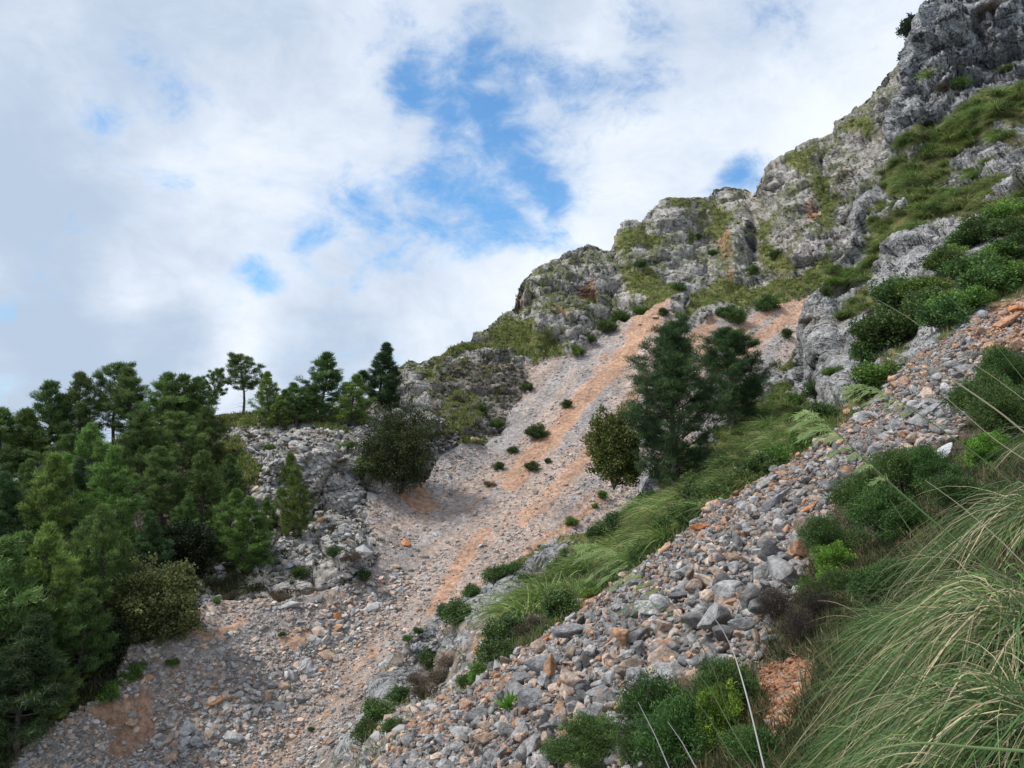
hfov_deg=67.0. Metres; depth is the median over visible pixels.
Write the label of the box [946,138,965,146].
grass tussock
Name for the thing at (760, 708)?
bank litter
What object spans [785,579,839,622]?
bush
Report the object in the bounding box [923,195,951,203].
grass tussock
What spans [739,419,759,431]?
grass tussock
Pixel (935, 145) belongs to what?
grass tussock
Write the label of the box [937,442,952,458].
boulder
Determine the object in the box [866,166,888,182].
grass tussock
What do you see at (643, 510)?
grass tussock
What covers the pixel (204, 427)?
pine tree
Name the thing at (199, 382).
pine tree
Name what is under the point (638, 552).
shrub
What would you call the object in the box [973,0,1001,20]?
shrub
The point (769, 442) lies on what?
grass tussock
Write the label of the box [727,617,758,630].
boulder
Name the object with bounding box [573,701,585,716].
stone
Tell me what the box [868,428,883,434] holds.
stone
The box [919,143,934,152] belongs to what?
shrub
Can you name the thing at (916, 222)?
grass tussock
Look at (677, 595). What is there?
boulder
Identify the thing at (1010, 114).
grass tussock
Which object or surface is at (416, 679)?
shrub
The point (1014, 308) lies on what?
boulder
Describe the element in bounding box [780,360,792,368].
grass tussock
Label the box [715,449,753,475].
grass tussock
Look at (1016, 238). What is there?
shrub
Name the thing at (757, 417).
grass tussock
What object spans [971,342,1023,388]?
bush
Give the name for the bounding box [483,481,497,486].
shrub
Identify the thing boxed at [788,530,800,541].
stone
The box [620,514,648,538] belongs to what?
grass tussock
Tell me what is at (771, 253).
shrub
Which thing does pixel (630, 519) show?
grass tussock
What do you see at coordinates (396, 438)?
oak tree
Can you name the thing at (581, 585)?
grass tussock
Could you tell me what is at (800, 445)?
shrub
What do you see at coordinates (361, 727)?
shrub
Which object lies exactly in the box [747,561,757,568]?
stone
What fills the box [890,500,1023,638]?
grass stalk
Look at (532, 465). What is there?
shrub
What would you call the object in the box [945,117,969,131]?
grass tussock
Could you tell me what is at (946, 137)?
grass tussock
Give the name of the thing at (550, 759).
bush
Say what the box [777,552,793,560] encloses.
stone
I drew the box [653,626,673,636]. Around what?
stone
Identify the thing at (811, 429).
feathery grass
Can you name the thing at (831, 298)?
cliff tufts
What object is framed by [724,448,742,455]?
grass tussock
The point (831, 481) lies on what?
stone
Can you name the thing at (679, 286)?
shrub
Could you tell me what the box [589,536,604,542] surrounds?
shrub
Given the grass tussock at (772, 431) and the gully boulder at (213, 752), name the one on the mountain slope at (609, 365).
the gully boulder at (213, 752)
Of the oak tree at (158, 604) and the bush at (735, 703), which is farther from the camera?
the oak tree at (158, 604)
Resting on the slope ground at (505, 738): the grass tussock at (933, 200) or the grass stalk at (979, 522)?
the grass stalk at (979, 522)
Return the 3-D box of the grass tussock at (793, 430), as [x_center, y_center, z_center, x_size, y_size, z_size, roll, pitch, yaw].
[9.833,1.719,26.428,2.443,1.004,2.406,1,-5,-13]
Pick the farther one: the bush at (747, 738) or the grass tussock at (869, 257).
the grass tussock at (869, 257)
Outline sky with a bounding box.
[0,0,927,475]
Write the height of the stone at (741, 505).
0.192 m
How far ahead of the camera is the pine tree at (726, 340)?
35.04 m
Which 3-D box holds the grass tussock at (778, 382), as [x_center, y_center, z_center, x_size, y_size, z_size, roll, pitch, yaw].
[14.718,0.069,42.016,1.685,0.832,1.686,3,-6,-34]
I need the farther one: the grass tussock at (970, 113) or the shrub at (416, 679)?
the grass tussock at (970, 113)
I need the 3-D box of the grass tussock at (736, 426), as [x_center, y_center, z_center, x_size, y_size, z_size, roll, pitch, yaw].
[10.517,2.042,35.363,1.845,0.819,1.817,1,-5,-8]
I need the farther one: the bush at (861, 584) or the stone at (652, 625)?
the stone at (652, 625)
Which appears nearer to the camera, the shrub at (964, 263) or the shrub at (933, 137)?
the shrub at (964, 263)
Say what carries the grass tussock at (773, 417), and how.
on the spur slope at (949, 40)
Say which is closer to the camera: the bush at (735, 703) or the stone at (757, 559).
the bush at (735, 703)
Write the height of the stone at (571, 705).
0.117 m
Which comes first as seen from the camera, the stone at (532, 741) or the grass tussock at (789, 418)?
the stone at (532, 741)
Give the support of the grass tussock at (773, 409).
on the spur slope at (949, 40)
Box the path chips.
[757,652,816,735]
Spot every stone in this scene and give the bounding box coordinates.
[401,732,417,747]
[459,698,473,709]
[463,708,488,722]
[472,744,478,754]
[478,720,489,729]
[494,746,509,759]
[495,721,512,734]
[496,680,506,689]
[496,690,504,699]
[499,715,508,723]
[504,679,522,698]
[504,727,513,737]
[509,707,519,723]
[511,672,533,684]
[511,721,529,741]
[515,742,529,762]
[525,733,539,756]
[530,638,550,651]
[531,750,541,760]
[536,712,548,728]
[539,722,557,732]
[543,653,556,677]
[548,713,559,723]
[553,674,559,681]
[559,683,575,698]
[560,667,580,687]
[565,645,575,660]
[567,700,577,711]
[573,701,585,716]
[575,683,591,691]
[576,689,585,702]
[577,707,598,718]
[580,651,589,666]
[584,673,590,680]
[585,596,596,606]
[590,679,608,687]
[591,688,608,709]
[596,689,604,696]
[601,668,614,686]
[602,621,613,633]
[602,653,613,665]
[605,659,617,666]
[607,711,616,721]
[608,609,620,621]
[611,628,628,647]
[615,666,626,676]
[620,657,644,668]
[626,667,633,679]
[627,627,647,642]
[633,640,645,656]
[634,600,657,616]
[641,619,655,635]
[647,645,677,663]
[648,646,655,652]
[649,594,669,612]
[650,582,661,589]
[650,615,657,629]
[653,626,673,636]
[654,642,665,648]
[656,619,671,631]
[660,638,678,643]
[666,605,683,613]
[666,641,681,651]
[671,632,681,637]
[673,609,682,617]
[674,565,690,576]
[674,585,685,591]
[678,647,691,653]
[678,652,688,665]
[680,610,705,629]
[685,579,702,593]
[693,604,704,610]
[693,654,707,671]
[694,573,712,586]
[697,602,730,629]
[699,634,713,647]
[702,646,708,653]
[703,593,713,603]
[705,499,721,510]
[706,643,723,654]
[709,567,727,576]
[712,552,724,561]
[712,572,731,585]
[712,580,741,599]
[712,624,733,641]
[714,583,725,604]
[714,654,728,660]
[723,597,736,605]
[728,561,739,574]
[732,530,742,551]
[733,599,739,608]
[736,501,748,510]
[736,586,747,593]
[740,588,762,608]
[741,609,753,616]
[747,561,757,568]
[747,582,759,589]
[748,595,774,613]
[751,548,760,555]
[753,555,760,563]
[753,561,769,581]
[756,535,777,548]
[757,531,775,542]
[757,539,782,561]
[761,621,778,639]
[767,555,798,587]
[773,518,784,532]
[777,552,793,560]
[781,585,790,597]
[782,506,797,514]
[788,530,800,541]
[790,538,809,556]
[790,559,804,571]
[793,516,816,534]
[818,494,830,502]
[820,480,828,485]
[827,476,841,487]
[841,445,855,451]
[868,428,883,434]
[880,395,889,402]
[897,401,906,413]
[905,400,919,407]
[905,415,928,429]
[920,387,932,397]
[920,398,937,403]
[925,367,936,375]
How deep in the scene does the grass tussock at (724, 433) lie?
34.35 m
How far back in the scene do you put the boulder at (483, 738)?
8.19 m
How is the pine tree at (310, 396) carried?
on the mountain slope at (609, 365)
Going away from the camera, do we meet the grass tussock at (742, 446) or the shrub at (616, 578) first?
the shrub at (616, 578)
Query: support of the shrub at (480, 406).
on the mountain slope at (609, 365)
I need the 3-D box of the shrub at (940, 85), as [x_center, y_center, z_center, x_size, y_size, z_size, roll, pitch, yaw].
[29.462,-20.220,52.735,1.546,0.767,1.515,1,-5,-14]
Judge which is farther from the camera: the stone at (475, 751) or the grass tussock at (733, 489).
the grass tussock at (733, 489)
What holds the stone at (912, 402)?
on the slope ground at (505, 738)
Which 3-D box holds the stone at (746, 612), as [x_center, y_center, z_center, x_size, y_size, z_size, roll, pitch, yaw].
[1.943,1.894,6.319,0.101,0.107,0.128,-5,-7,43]
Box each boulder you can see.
[124,717,137,725]
[157,741,163,748]
[167,751,178,762]
[180,722,195,735]
[189,735,201,745]
[208,697,226,706]
[208,747,218,757]
[222,731,242,742]
[234,691,243,696]
[264,689,273,700]
[278,681,290,690]
[281,601,300,607]
[292,627,301,632]
[301,660,313,673]
[308,635,315,641]
[315,621,323,626]
[318,650,337,659]
[334,612,342,620]
[344,636,355,642]
[365,580,372,584]
[389,564,400,568]
[391,524,397,529]
[401,538,410,545]
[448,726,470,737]
[473,733,496,743]
[517,688,543,709]
[522,653,563,673]
[552,623,584,637]
[562,661,574,664]
[585,685,610,696]
[603,637,617,647]
[632,667,646,682]
[651,662,683,679]
[667,591,687,598]
[685,669,699,685]
[690,523,709,530]
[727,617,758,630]
[755,474,777,490]
[761,486,791,512]
[782,524,791,531]
[785,549,796,556]
[800,500,817,512]
[853,411,878,421]
[910,397,945,418]
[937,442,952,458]
[992,311,1023,328]
[1007,305,1023,312]
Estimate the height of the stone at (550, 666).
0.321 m
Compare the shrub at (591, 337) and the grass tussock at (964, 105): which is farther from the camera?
the shrub at (591, 337)
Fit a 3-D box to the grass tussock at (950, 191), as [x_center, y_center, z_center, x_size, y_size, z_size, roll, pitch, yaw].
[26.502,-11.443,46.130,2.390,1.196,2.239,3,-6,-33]
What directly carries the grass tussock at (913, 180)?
on the spur slope at (949, 40)
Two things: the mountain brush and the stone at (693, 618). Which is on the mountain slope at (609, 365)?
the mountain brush
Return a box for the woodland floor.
[0,413,268,767]
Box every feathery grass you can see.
[572,541,729,719]
[616,601,739,733]
[785,409,1021,602]
[837,384,1023,494]
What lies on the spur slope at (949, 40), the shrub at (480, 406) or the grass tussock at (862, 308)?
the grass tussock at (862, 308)
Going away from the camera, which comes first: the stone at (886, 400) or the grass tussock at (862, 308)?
the stone at (886, 400)
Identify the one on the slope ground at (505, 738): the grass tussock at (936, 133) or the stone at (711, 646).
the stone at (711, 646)
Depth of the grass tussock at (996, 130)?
46.95 m
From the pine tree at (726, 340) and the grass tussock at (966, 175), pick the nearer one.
the pine tree at (726, 340)
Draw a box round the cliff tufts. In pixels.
[467,0,1022,611]
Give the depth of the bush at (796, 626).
4.72 m
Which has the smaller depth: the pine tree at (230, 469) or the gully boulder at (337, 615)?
the gully boulder at (337, 615)
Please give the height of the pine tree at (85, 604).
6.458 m
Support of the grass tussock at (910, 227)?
on the spur slope at (949, 40)
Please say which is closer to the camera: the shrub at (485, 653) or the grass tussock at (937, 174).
the shrub at (485, 653)
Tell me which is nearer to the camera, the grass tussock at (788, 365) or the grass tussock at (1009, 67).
the grass tussock at (788, 365)
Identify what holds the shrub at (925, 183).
on the spur slope at (949, 40)
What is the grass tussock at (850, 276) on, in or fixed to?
on the spur slope at (949, 40)
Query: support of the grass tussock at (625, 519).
on the spur slope at (949, 40)
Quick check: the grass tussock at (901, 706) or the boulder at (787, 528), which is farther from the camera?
the boulder at (787, 528)
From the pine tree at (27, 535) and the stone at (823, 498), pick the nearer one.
the stone at (823, 498)
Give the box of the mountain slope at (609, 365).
[1,63,901,767]
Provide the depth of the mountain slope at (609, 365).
89.95 m
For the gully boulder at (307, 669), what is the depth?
52.34 m
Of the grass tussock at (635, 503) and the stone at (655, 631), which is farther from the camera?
the grass tussock at (635, 503)
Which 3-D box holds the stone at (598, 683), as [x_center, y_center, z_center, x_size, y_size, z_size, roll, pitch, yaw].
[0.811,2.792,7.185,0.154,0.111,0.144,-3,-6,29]
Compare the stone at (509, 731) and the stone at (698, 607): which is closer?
the stone at (698, 607)
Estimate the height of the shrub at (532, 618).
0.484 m
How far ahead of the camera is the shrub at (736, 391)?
40.38 m
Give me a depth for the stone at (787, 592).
5.99 m
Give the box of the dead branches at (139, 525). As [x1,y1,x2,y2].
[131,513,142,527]
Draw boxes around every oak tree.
[57,610,141,681]
[110,551,209,647]
[158,514,218,575]
[349,396,442,495]
[579,402,644,488]
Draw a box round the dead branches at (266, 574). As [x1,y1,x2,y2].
[242,565,275,588]
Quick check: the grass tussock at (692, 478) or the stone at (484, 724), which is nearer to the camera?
the stone at (484, 724)
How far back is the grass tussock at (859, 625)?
3.66 m
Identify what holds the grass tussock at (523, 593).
on the spur slope at (949, 40)
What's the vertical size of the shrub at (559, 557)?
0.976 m
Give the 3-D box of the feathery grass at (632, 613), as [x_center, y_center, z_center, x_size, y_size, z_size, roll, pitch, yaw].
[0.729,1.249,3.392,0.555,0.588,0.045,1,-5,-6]
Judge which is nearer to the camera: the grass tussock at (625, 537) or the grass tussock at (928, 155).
the grass tussock at (625, 537)
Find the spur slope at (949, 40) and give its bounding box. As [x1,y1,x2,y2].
[319,0,1023,767]
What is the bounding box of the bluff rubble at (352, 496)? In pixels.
[198,411,485,604]
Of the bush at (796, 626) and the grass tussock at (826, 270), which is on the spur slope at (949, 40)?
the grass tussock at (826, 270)
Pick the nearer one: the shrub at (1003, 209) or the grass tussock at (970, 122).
the shrub at (1003, 209)
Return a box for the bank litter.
[628,352,1023,767]
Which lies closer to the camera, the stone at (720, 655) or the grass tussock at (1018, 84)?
the stone at (720, 655)
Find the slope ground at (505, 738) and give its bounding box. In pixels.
[373,300,1023,767]
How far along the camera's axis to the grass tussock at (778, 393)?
40.16 m
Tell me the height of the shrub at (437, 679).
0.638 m
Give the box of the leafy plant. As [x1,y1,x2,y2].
[494,688,517,709]
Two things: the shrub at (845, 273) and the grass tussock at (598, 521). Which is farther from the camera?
the shrub at (845, 273)
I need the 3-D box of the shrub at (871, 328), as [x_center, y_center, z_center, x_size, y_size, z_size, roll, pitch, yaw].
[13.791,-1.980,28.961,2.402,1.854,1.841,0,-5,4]
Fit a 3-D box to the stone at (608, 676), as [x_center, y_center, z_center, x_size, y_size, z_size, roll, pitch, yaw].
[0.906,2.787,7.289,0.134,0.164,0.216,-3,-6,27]
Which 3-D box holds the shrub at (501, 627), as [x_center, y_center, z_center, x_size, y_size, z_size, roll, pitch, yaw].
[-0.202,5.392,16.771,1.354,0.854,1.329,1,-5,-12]
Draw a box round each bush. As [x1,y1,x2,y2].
[534,735,571,767]
[544,708,621,767]
[598,668,690,741]
[602,719,645,767]
[619,751,632,767]
[622,688,728,767]
[650,684,680,703]
[670,654,768,742]
[690,655,760,689]
[690,678,744,753]
[715,723,789,767]
[750,582,794,627]
[777,601,826,646]
[785,565,851,599]
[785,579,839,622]
[794,511,874,557]
[808,538,859,580]
[820,469,899,511]
[838,480,944,544]
[843,555,919,604]
[862,443,943,502]
[895,12,916,39]
[903,442,967,485]
[912,469,998,517]
[936,365,1023,423]
[955,427,1013,467]
[960,379,1023,439]
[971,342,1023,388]
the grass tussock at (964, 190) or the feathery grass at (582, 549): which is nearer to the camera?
the feathery grass at (582, 549)
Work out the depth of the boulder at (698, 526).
11.46 m
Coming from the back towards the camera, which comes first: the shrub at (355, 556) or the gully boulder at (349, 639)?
the shrub at (355, 556)
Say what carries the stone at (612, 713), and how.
on the slope ground at (505, 738)
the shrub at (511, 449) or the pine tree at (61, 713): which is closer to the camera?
the pine tree at (61, 713)
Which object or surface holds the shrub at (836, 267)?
on the spur slope at (949, 40)
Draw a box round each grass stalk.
[638,702,668,767]
[668,722,696,767]
[672,670,740,767]
[695,670,755,767]
[700,600,764,767]
[850,742,1023,765]
[880,301,1023,399]
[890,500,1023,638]
[893,353,1023,432]
[925,480,1023,563]
[938,286,1023,379]
[940,392,1023,459]
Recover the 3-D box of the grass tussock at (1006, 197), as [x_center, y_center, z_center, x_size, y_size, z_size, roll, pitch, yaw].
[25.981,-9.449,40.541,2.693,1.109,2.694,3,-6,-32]
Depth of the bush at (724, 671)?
4.45 m
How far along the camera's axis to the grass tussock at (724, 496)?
18.92 m
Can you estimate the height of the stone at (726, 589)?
0.231 m
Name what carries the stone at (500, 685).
on the slope ground at (505, 738)
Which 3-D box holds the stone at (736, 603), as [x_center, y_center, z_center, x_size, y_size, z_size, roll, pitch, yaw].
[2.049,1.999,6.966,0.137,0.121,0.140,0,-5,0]
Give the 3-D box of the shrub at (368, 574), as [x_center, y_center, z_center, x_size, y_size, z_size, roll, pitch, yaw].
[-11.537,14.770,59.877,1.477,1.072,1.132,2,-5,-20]
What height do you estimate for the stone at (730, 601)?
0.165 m
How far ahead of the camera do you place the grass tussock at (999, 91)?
49.73 m
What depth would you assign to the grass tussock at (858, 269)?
44.99 m
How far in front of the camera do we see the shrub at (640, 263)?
131.27 m
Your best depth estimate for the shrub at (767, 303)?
120.20 m
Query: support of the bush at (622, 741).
on the slope ground at (505, 738)
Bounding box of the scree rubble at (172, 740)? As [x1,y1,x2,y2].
[8,294,811,767]
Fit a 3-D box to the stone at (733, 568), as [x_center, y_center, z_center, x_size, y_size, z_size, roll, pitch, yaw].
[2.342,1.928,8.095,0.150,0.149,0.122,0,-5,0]
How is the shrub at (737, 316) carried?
on the mountain slope at (609, 365)
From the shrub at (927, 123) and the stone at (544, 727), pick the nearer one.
the stone at (544, 727)
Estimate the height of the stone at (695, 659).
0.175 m
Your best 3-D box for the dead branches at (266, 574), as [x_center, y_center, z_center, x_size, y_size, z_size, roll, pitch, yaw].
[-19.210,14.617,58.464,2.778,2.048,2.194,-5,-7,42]
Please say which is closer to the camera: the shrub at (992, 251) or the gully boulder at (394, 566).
the shrub at (992, 251)
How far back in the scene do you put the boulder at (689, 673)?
5.73 m
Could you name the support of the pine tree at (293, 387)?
on the mountain slope at (609, 365)
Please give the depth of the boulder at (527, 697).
8.22 m
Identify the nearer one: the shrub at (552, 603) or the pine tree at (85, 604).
the shrub at (552, 603)
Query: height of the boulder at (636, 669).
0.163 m
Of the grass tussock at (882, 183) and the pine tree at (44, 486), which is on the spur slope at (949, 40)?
the grass tussock at (882, 183)
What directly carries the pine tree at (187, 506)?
on the mountain slope at (609, 365)
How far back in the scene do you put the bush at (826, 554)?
5.64 m
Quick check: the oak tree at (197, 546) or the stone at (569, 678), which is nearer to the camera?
the stone at (569, 678)
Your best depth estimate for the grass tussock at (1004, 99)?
49.15 m
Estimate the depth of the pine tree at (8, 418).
79.45 m
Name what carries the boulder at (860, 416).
on the slope ground at (505, 738)
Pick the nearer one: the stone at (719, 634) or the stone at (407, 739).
the stone at (719, 634)
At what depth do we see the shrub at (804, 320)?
39.89 m
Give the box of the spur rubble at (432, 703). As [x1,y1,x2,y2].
[330,295,1023,767]
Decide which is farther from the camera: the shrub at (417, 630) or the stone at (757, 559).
the shrub at (417, 630)
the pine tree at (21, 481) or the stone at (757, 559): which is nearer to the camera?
the stone at (757, 559)
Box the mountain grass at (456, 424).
[206,118,881,508]
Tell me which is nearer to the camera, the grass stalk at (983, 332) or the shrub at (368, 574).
the grass stalk at (983, 332)
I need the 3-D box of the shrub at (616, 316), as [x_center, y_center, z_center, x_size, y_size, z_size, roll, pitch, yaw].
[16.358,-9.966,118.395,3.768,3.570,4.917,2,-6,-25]
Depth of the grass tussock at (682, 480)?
29.59 m
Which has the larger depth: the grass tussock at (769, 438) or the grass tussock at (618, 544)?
the grass tussock at (769, 438)
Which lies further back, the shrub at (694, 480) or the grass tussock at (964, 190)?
the grass tussock at (964, 190)
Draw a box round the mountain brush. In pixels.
[217,116,887,601]
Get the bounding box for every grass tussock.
[452,583,543,639]
[461,571,575,640]
[472,592,510,636]
[491,561,578,595]
[526,546,599,589]
[530,574,580,605]
[565,531,626,559]
[569,576,598,592]
[572,533,587,543]
[579,551,609,569]
[584,516,605,529]
[587,539,624,564]
[588,561,605,574]
[589,544,649,576]
[591,556,629,578]
[599,492,650,521]
[604,522,645,556]
[604,538,631,551]
[611,522,637,542]
[613,509,635,528]
[614,524,678,559]
[615,509,658,541]
[616,514,642,534]
[618,520,682,559]
[618,538,636,555]
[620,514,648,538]
[622,499,663,526]
[631,500,671,530]
[639,491,673,506]
[645,500,680,525]
[646,490,675,510]
[650,482,692,510]
[651,488,676,499]
[651,493,723,527]
[654,484,678,504]
[663,478,705,496]
[665,471,692,490]
[667,492,728,523]
[668,517,689,531]
[677,472,702,483]
[689,442,724,458]
[695,452,753,482]
[699,462,733,483]
[701,466,765,490]
[702,488,741,501]
[704,425,746,444]
[704,446,730,462]
[710,445,733,459]
[711,415,742,425]
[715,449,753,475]
[716,442,731,448]
[716,481,750,493]
[717,430,740,440]
[723,415,754,424]
[724,433,754,444]
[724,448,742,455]
[725,441,741,449]
[726,435,760,453]
[729,421,749,430]
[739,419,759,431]
[739,425,775,443]
[742,411,771,422]
[742,416,777,431]
[745,428,788,448]
[746,442,769,451]
[747,438,787,454]
[748,397,782,418]
[755,425,786,438]
[759,389,793,402]
[762,539,1023,767]
[763,389,786,399]
[764,622,1023,767]
[765,413,782,421]
[765,418,798,433]
[766,385,781,392]
[766,423,810,442]
[767,639,1021,767]
[769,397,796,410]
[770,405,784,414]
[771,440,795,453]
[772,433,807,445]
[772,699,903,767]
[773,378,791,386]
[775,381,791,387]
[775,384,792,391]
[778,414,794,423]
[778,621,927,767]
[779,727,846,767]
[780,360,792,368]
[781,641,1023,767]
[784,420,842,443]
[789,557,960,718]
[794,594,918,696]
[794,722,905,767]
[803,419,834,426]
[809,549,1023,696]
[813,450,1023,711]
[814,265,844,277]
[817,414,838,423]
[828,266,851,278]
[833,265,858,273]
[836,271,864,284]
[836,293,867,307]
[837,302,856,311]
[837,308,861,318]
[845,266,872,281]
[846,270,876,284]
[847,306,866,311]
[850,234,875,245]
[851,260,872,268]
[854,301,872,307]
[855,287,868,295]
[856,251,880,266]
[856,522,986,615]
[862,248,879,253]
[863,219,891,234]
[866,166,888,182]
[867,223,892,234]
[867,233,889,245]
[867,242,878,249]
[868,203,886,212]
[870,196,892,206]
[871,216,896,226]
[872,179,889,188]
[876,226,900,238]
[878,205,914,220]
[880,154,907,168]
[882,187,905,195]
[883,177,900,190]
[884,165,918,181]
[886,172,922,189]
[886,200,896,207]
[888,131,928,149]
[890,158,929,180]
[890,160,923,174]
[891,165,927,189]
[891,223,906,231]
[892,141,907,149]
[892,188,919,199]
[893,127,925,138]
[894,171,927,190]
[895,184,917,197]
[895,218,937,230]
[901,191,935,203]
[901,205,941,223]
[901,221,926,230]
[902,198,933,212]
[908,183,941,194]
[910,62,942,87]
[911,146,944,159]
[917,174,937,179]
[918,123,945,133]
[923,129,950,140]
[923,141,944,148]
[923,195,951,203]
[926,168,944,178]
[929,131,958,143]
[929,193,957,203]
[930,193,946,199]
[932,165,952,173]
[932,196,968,216]
[933,116,955,130]
[933,142,958,153]
[934,142,970,158]
[934,158,949,166]
[934,185,951,193]
[936,105,969,127]
[937,128,954,134]
[938,185,965,196]
[938,425,1023,478]
[941,192,980,211]
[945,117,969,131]
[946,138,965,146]
[948,124,973,139]
[948,137,979,149]
[950,96,988,128]
[951,102,973,112]
[951,169,980,185]
[952,183,975,195]
[955,166,992,182]
[957,95,989,112]
[959,116,978,128]
[960,196,996,213]
[961,166,974,173]
[963,180,981,193]
[966,177,1000,191]
[968,187,994,203]
[970,153,995,172]
[972,98,1019,121]
[972,125,1023,147]
[973,170,1005,186]
[973,197,1011,215]
[975,118,994,128]
[975,126,1007,143]
[976,84,1016,95]
[979,103,1015,121]
[980,191,1022,208]
[993,129,1022,141]
[996,61,1015,72]
[1000,85,1023,100]
[1000,92,1022,101]
[1001,82,1023,96]
[1002,110,1022,117]
[1005,188,1023,197]
[1010,79,1023,86]
[1013,99,1023,106]
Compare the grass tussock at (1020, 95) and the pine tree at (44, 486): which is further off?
the pine tree at (44, 486)
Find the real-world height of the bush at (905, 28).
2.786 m
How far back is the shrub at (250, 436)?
80.88 m
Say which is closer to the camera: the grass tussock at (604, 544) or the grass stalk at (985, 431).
the grass stalk at (985, 431)
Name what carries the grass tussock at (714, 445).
on the spur slope at (949, 40)
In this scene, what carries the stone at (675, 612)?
on the slope ground at (505, 738)
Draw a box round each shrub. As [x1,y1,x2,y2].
[89,678,129,703]
[118,660,148,683]
[165,658,180,665]
[212,596,221,603]
[221,588,241,600]
[244,433,257,439]
[263,443,275,449]
[269,590,290,601]
[277,631,286,637]
[290,565,309,578]
[296,587,320,596]
[323,544,346,558]
[335,440,355,449]
[340,550,364,561]
[349,716,376,745]
[350,455,378,477]
[354,568,371,581]
[360,696,399,722]
[377,716,404,734]
[383,682,410,705]
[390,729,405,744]
[401,634,413,641]
[405,673,431,684]
[407,680,444,700]
[412,627,423,633]
[417,646,435,668]
[421,666,447,685]
[434,651,454,669]
[435,602,448,617]
[438,597,472,628]
[450,394,468,401]
[455,669,473,689]
[460,582,481,598]
[466,659,486,682]
[473,637,516,667]
[475,403,489,411]
[475,612,529,648]
[477,564,510,584]
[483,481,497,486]
[489,417,505,427]
[491,461,505,470]
[505,561,526,574]
[506,446,518,452]
[506,621,536,638]
[516,571,541,583]
[518,383,533,391]
[521,611,550,628]
[524,423,550,438]
[524,460,539,471]
[540,588,582,621]
[544,458,552,463]
[544,556,564,572]
[558,399,572,407]
[558,548,568,556]
[562,516,579,525]
[569,345,586,355]
[578,587,601,599]
[583,333,597,343]
[585,523,614,541]
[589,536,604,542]
[590,568,608,577]
[594,568,619,588]
[595,319,619,333]
[597,490,611,498]
[601,509,628,534]
[606,308,631,322]
[627,490,652,510]
[627,543,650,564]
[632,305,650,314]
[633,259,646,267]
[647,510,677,531]
[657,307,668,315]
[658,477,671,489]
[666,498,701,526]
[671,282,687,291]
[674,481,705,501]
[682,471,708,483]
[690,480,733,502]
[694,233,702,239]
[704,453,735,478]
[707,249,719,256]
[710,424,729,433]
[711,466,756,487]
[715,304,737,317]
[716,388,749,403]
[721,306,749,324]
[727,451,780,476]
[730,430,744,437]
[736,401,758,416]
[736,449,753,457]
[743,264,759,274]
[751,293,783,311]
[753,441,791,464]
[758,411,770,414]
[767,248,784,257]
[781,328,793,338]
[783,391,807,406]
[785,431,813,452]
[787,406,805,416]
[798,316,814,323]
[798,379,817,400]
[798,399,838,421]
[819,283,834,296]
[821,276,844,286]
[821,364,843,376]
[829,264,842,273]
[833,309,849,320]
[841,377,879,401]
[842,267,859,278]
[846,306,915,352]
[848,340,886,362]
[848,359,902,387]
[863,307,879,315]
[866,216,878,222]
[868,270,912,313]
[877,307,922,343]
[893,274,954,296]
[899,283,957,315]
[913,178,934,188]
[914,294,975,330]
[916,243,964,273]
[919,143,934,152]
[919,202,943,213]
[923,120,933,126]
[923,282,998,310]
[930,80,950,93]
[930,134,939,142]
[930,243,971,255]
[937,250,1015,282]
[942,223,991,247]
[949,76,975,91]
[954,211,1003,244]
[954,259,1022,294]
[963,239,1019,264]
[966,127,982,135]
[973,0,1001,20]
[979,212,1023,240]
[980,199,1023,218]
[983,289,999,301]
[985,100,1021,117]
[986,227,1023,260]
[988,259,1023,285]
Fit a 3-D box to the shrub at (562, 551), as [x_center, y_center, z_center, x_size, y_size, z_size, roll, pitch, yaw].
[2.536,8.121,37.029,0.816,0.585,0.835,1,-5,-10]
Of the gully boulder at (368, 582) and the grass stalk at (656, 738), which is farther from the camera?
the gully boulder at (368, 582)
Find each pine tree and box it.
[0,405,37,477]
[0,407,53,477]
[0,469,41,537]
[0,521,98,660]
[0,533,55,674]
[0,612,88,760]
[2,450,81,559]
[2,527,59,643]
[10,458,42,505]
[12,379,76,450]
[25,637,83,720]
[26,433,83,480]
[41,368,113,450]
[50,586,120,689]
[53,456,96,532]
[58,513,112,587]
[59,422,122,499]
[67,502,138,615]
[68,443,143,554]
[83,359,141,445]
[100,366,157,438]
[112,408,173,494]
[123,427,147,474]
[124,370,186,441]
[125,444,188,525]
[130,509,176,570]
[145,409,211,476]
[154,372,208,444]
[160,497,200,554]
[172,448,228,525]
[178,376,219,424]
[187,405,231,462]
[201,367,228,406]
[205,488,253,555]
[216,453,246,493]
[219,352,265,412]
[219,495,278,573]
[246,370,282,426]
[254,497,280,530]
[263,389,296,428]
[272,450,317,537]
[280,382,314,425]
[293,351,349,418]
[295,383,330,423]
[326,373,379,426]
[328,409,336,421]
[358,342,408,408]
[384,373,401,411]
[618,310,742,487]
[688,326,782,428]
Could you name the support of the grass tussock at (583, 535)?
on the spur slope at (949, 40)

